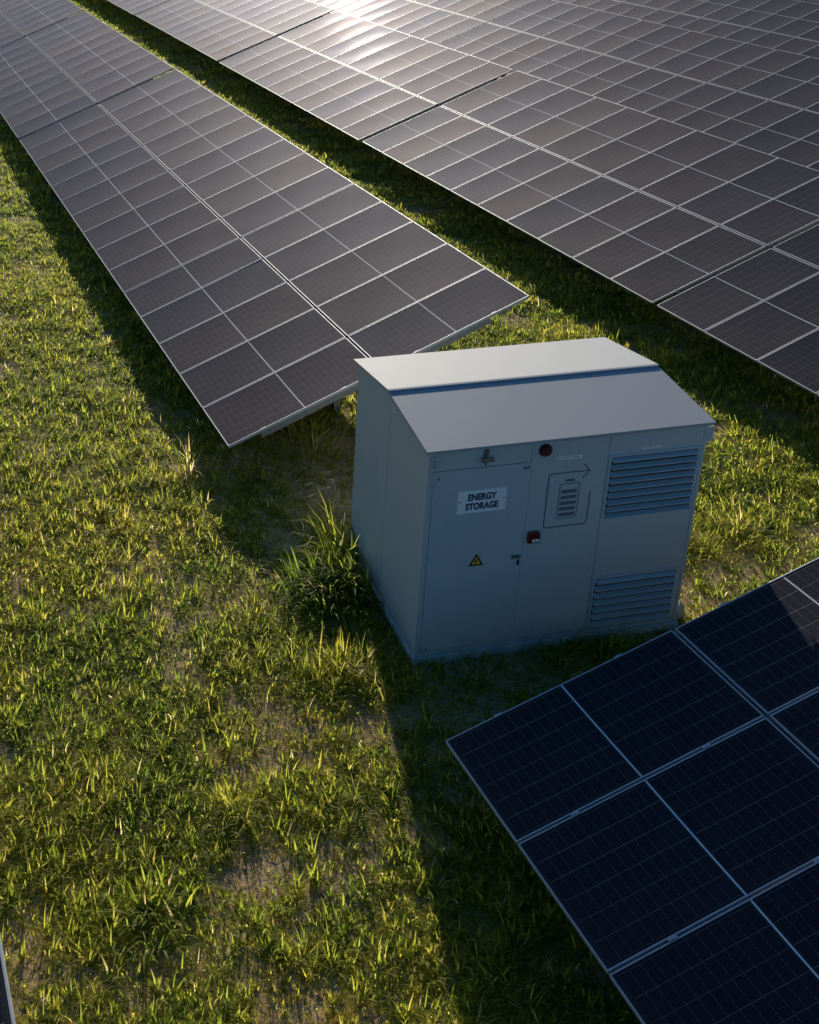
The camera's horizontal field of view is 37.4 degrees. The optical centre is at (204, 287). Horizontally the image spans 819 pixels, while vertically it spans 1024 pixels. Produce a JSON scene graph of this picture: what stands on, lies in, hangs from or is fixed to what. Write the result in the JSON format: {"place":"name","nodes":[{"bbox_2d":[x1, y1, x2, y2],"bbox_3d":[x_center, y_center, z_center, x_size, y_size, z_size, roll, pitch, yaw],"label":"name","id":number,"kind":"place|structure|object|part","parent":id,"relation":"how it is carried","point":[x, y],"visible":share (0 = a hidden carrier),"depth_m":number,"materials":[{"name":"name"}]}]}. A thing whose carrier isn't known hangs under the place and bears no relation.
{"place":"outdoors","nodes":[
{"label":"outdoors","id":0,"kind":"place"},
{"bbox_2d":[0,0,818,1023],"bbox_3d":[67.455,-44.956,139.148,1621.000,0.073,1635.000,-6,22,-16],"label":"ground","id":1,"kind":"structure","parent":0,"point":[264,872],"depth_m":11.52,"materials":[{"name":"green plant"}]},
{"bbox_2d":[0,934,15,1023],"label":"solar table","id":2,"kind":"object","parent":1,"relation":"on","point":[7,1016],"visible":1,"depth_m":6.38,"materials":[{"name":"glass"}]},
{"bbox_2d":[0,0,82,47],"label":"solar table","id":3,"kind":"object","parent":1,"relation":"on","point":[19,19],"visible":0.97,"depth_m":44.01,"materials":[{"name":"black glass"}]},
{"bbox_2d":[0,11,173,138],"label":"solar table","id":4,"kind":"object","parent":1,"relation":"on","point":[55,73],"visible":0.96,"depth_m":34.86,"materials":[{"name":"black glass"}]},
{"bbox_2d":[107,0,168,14],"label":"solar table","id":5,"kind":"object","parent":1,"relation":"on","point":[133,7],"visible":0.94,"depth_m":52.23,"materials":[{"name":"black glass"}]},
{"bbox_2d":[75,860,207,976],"bbox_3d":[-0.477,4.824,9.158,1.105,0.292,1.168,-6,22,-16],"label":"grass clump","id":6,"kind":"object","parent":1,"relation":"on","point":[153,899],"visible":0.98,"depth_m":9.25,"materials":[{"name":"green plant"}]},
{"bbox_2d":[20,69,353,292],"bbox_3d":[-1.080,-2.526,26.047,4.289,2.356,11.525,-6,22,-16],"label":"solar table","id":7,"kind":"object","parent":1,"relation":"on","point":[160,175],"visible":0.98,"depth_m":24.41,"materials":[{"name":"black glass"}]},
{"bbox_2d":[151,433,235,490],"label":"grass clump","id":8,"kind":"object","parent":1,"relation":"on","point":[187,453],"visible":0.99,"depth_m":15.64,"materials":[{"name":"plant"}]},
{"bbox_2d":[184,771,283,838],"bbox_3d":[0.251,4.449,10.184,0.902,0.258,0.796,-6,22,-16],"label":"grass clump","id":9,"kind":"object","parent":1,"relation":"on","point":[223,794],"visible":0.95,"depth_m":10.22,"materials":[{"name":"green plant"}]},
{"bbox_2d":[135,0,333,60],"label":"solar table","id":10,"kind":"object","parent":1,"relation":"on","point":[216,30],"visible":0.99,"depth_m":44.01,"materials":[{"name":"black glass"}]},
{"bbox_2d":[254,408,356,471],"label":"grass clump","id":11,"kind":"object","parent":1,"relation":"on","point":[314,443],"visible":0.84,"depth_m":16.19,"materials":[{"name":"green plant"}]},
{"bbox_2d":[276,478,351,550],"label":"grass clump","id":12,"kind":"object","parent":1,"relation":"on","point":[318,514],"visible":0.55,"depth_m":14.25,"materials":[{"name":"plant"}]},
{"bbox_2d":[253,536,378,629],"bbox_3d":[1.200,3.227,13.039,1.423,0.483,1.603,-6,22,-16],"label":"grass clump","id":13,"kind":"object","parent":1,"relation":"on","point":[300,582],"visible":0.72,"depth_m":13.02,"materials":[{"name":"green plant"}]},
{"bbox_2d":[280,487,372,578],"bbox_3d":[1.422,2.778,13.568,1.219,0.932,1.582,6,22,14],"label":"grass clump","id":14,"kind":"object","parent":1,"relation":"on","point":[337,533],"visible":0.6,"depth_m":13.69,"materials":[{"name":"plant"}]},
{"bbox_2d":[124,184,529,447],"bbox_3d":[1.501,0.445,18.312,4.288,2.355,5.763,-6,22,-16],"label":"solar table","id":15,"kind":"object","parent":1,"relation":"on","point":[266,330],"visible":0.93,"depth_m":17.60,"materials":[{"name":"black glass"}]},
{"bbox_2d":[277,523,385,620],"bbox_3d":[1.369,3.070,13.253,1.179,0.613,1.595,0,21,-1],"label":"grass clump","id":16,"kind":"object","parent":1,"relation":"on","point":[361,585],"visible":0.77,"depth_m":13.15,"materials":[{"name":"green plant"}]},
{"bbox_2d":[295,625,390,699],"bbox_3d":[1.406,3.721,11.867,0.996,0.389,1.019,10,23,24],"label":"grass clump","id":17,"kind":"object","parent":1,"relation":"on","point":[341,650],"visible":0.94,"depth_m":11.92,"materials":[{"name":"green plant"}]},
{"bbox_2d":[219,11,512,140],"bbox_3d":[4.259,-6.274,35.625,4.307,2.489,11.525,-6,22,-16],"label":"solar table","id":18,"kind":"object","parent":1,"relation":"on","point":[358,79],"visible":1,"depth_m":34.24,"materials":[{"name":"black glass"}]},
{"bbox_2d":[0,391,816,1022],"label":"soil crumbs","id":19,"kind":"object","parent":1,"relation":"on","point":[302,727],"visible":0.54,"depth_m":11.50,"materials":[{"name":"brown soil"}]},
{"bbox_2d":[315,0,534,43],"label":"solar table","id":20,"kind":"object","parent":1,"relation":"on","point":[437,21],"visible":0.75,"depth_m":44.75,"materials":[{"name":"black glass"}]},
{"bbox_2d":[429,648,533,711],"bbox_3d":[2.804,3.861,11.678,0.999,0.265,0.934,-6,22,-16],"label":"grass clump","id":21,"kind":"object","parent":1,"relation":"on","point":[485,678],"visible":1,"depth_m":11.75,"materials":[{"name":"green plant"}]},
{"bbox_2d":[348,337,715,665],"bbox_3d":[3.383,2.181,12.819,3.076,2.673,2.188,-4,21,-11],"label":"storage cabinet","id":22,"kind":"object","parent":1,"relation":"on","point":[509,498],"visible":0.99,"depth_m":11.96,"materials":[{"name":"metal"}]},
{"bbox_3d":[2.687,2.712,11.721,1.016,2.086,0.049,-4,21,-11],"label":"door","id":23,"kind":"part","parent":22,"relation":"part of","materials":[{"name":"paint"}]},
{"bbox_2d":[495,626,613,692],"bbox_3d":[3.666,3.672,11.899,1.239,0.460,0.930,-16,26,-35],"label":"grass clump","id":24,"kind":"object","parent":1,"relation":"on","point":[556,651],"visible":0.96,"depth_m":11.99,"materials":[{"name":"green plant"}]},
{"bbox_2d":[362,71,818,303],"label":"solar table","id":25,"kind":"object","parent":1,"relation":"on","point":[651,209],"visible":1,"depth_m":23.49,"materials":[{"name":"black glass"}]},
{"bbox_2d":[438,0,775,112],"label":"solar table","id":26,"kind":"object","parent":1,"relation":"on","point":[643,66],"visible":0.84,"depth_m":35.84,"materials":[{"name":"black glass"}]},
{"bbox_2d":[564,623,651,669],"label":"grass clump","id":27,"kind":"object","parent":1,"relation":"on","point":[609,642],"visible":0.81,"depth_m":12.18,"materials":[{"name":"green plant"}]},
{"bbox_2d":[555,0,678,18],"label":"solar table","id":28,"kind":"object","parent":1,"relation":"on","point":[637,9],"visible":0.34,"depth_m":46.05,"materials":[{"name":"black glass"}]},
{"bbox_2d":[446,558,818,1023],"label":"solar table","id":29,"kind":"object","parent":1,"relation":"on","point":[653,804],"visible":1,"depth_m":8.97,"materials":[{"name":"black glass"}]},
{"bbox_2d":[676,601,684,620],"bbox_3d":[5.081,3.515,12.734,0.241,0.262,0.194,-6,22,-16],"label":"stone","id":30,"kind":"object","parent":1,"relation":"on","point":[680,610],"visible":0.36,"depth_m":12.65,"materials":[{"name":"grey stone"}]},
{"bbox_2d":[686,513,738,566],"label":"grass clump","id":31,"kind":"object","parent":1,"relation":"on","point":[699,536],"visible":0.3,"depth_m":14.02,"materials":[{"name":"green plant"}]},
{"bbox_2d":[640,0,818,58],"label":"solar table","id":32,"kind":"object","parent":1,"relation":"on","point":[791,26],"visible":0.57,"depth_m":40.82,"materials":[{"name":"black glass"}]},
{"bbox_2d":[645,50,818,170],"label":"solar table","id":33,"kind":"object","parent":1,"relation":"on","point":[768,104],"visible":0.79,"depth_m":29.73,"materials":[{"name":"black glass"}]},
{"bbox_2d":[657,224,818,396],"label":"solar table","id":34,"kind":"object","parent":1,"relation":"on","point":[762,308],"visible":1,"depth_m":18.50,"materials":[{"name":"black glass"}]},
{"bbox_2d":[694,494,788,555],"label":"grass clump","id":35,"kind":"object","parent":1,"relation":"on","point":[740,516],"visible":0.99,"depth_m":14.33,"materials":[{"name":"green plant"}]},
{"bbox_2d":[797,0,818,3],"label":"solar table","id":36,"kind":"object","parent":1,"relation":"on","point":[813,1],"visible":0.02,"depth_m":47.15,"materials":[{"name":"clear glass"}]}
]}

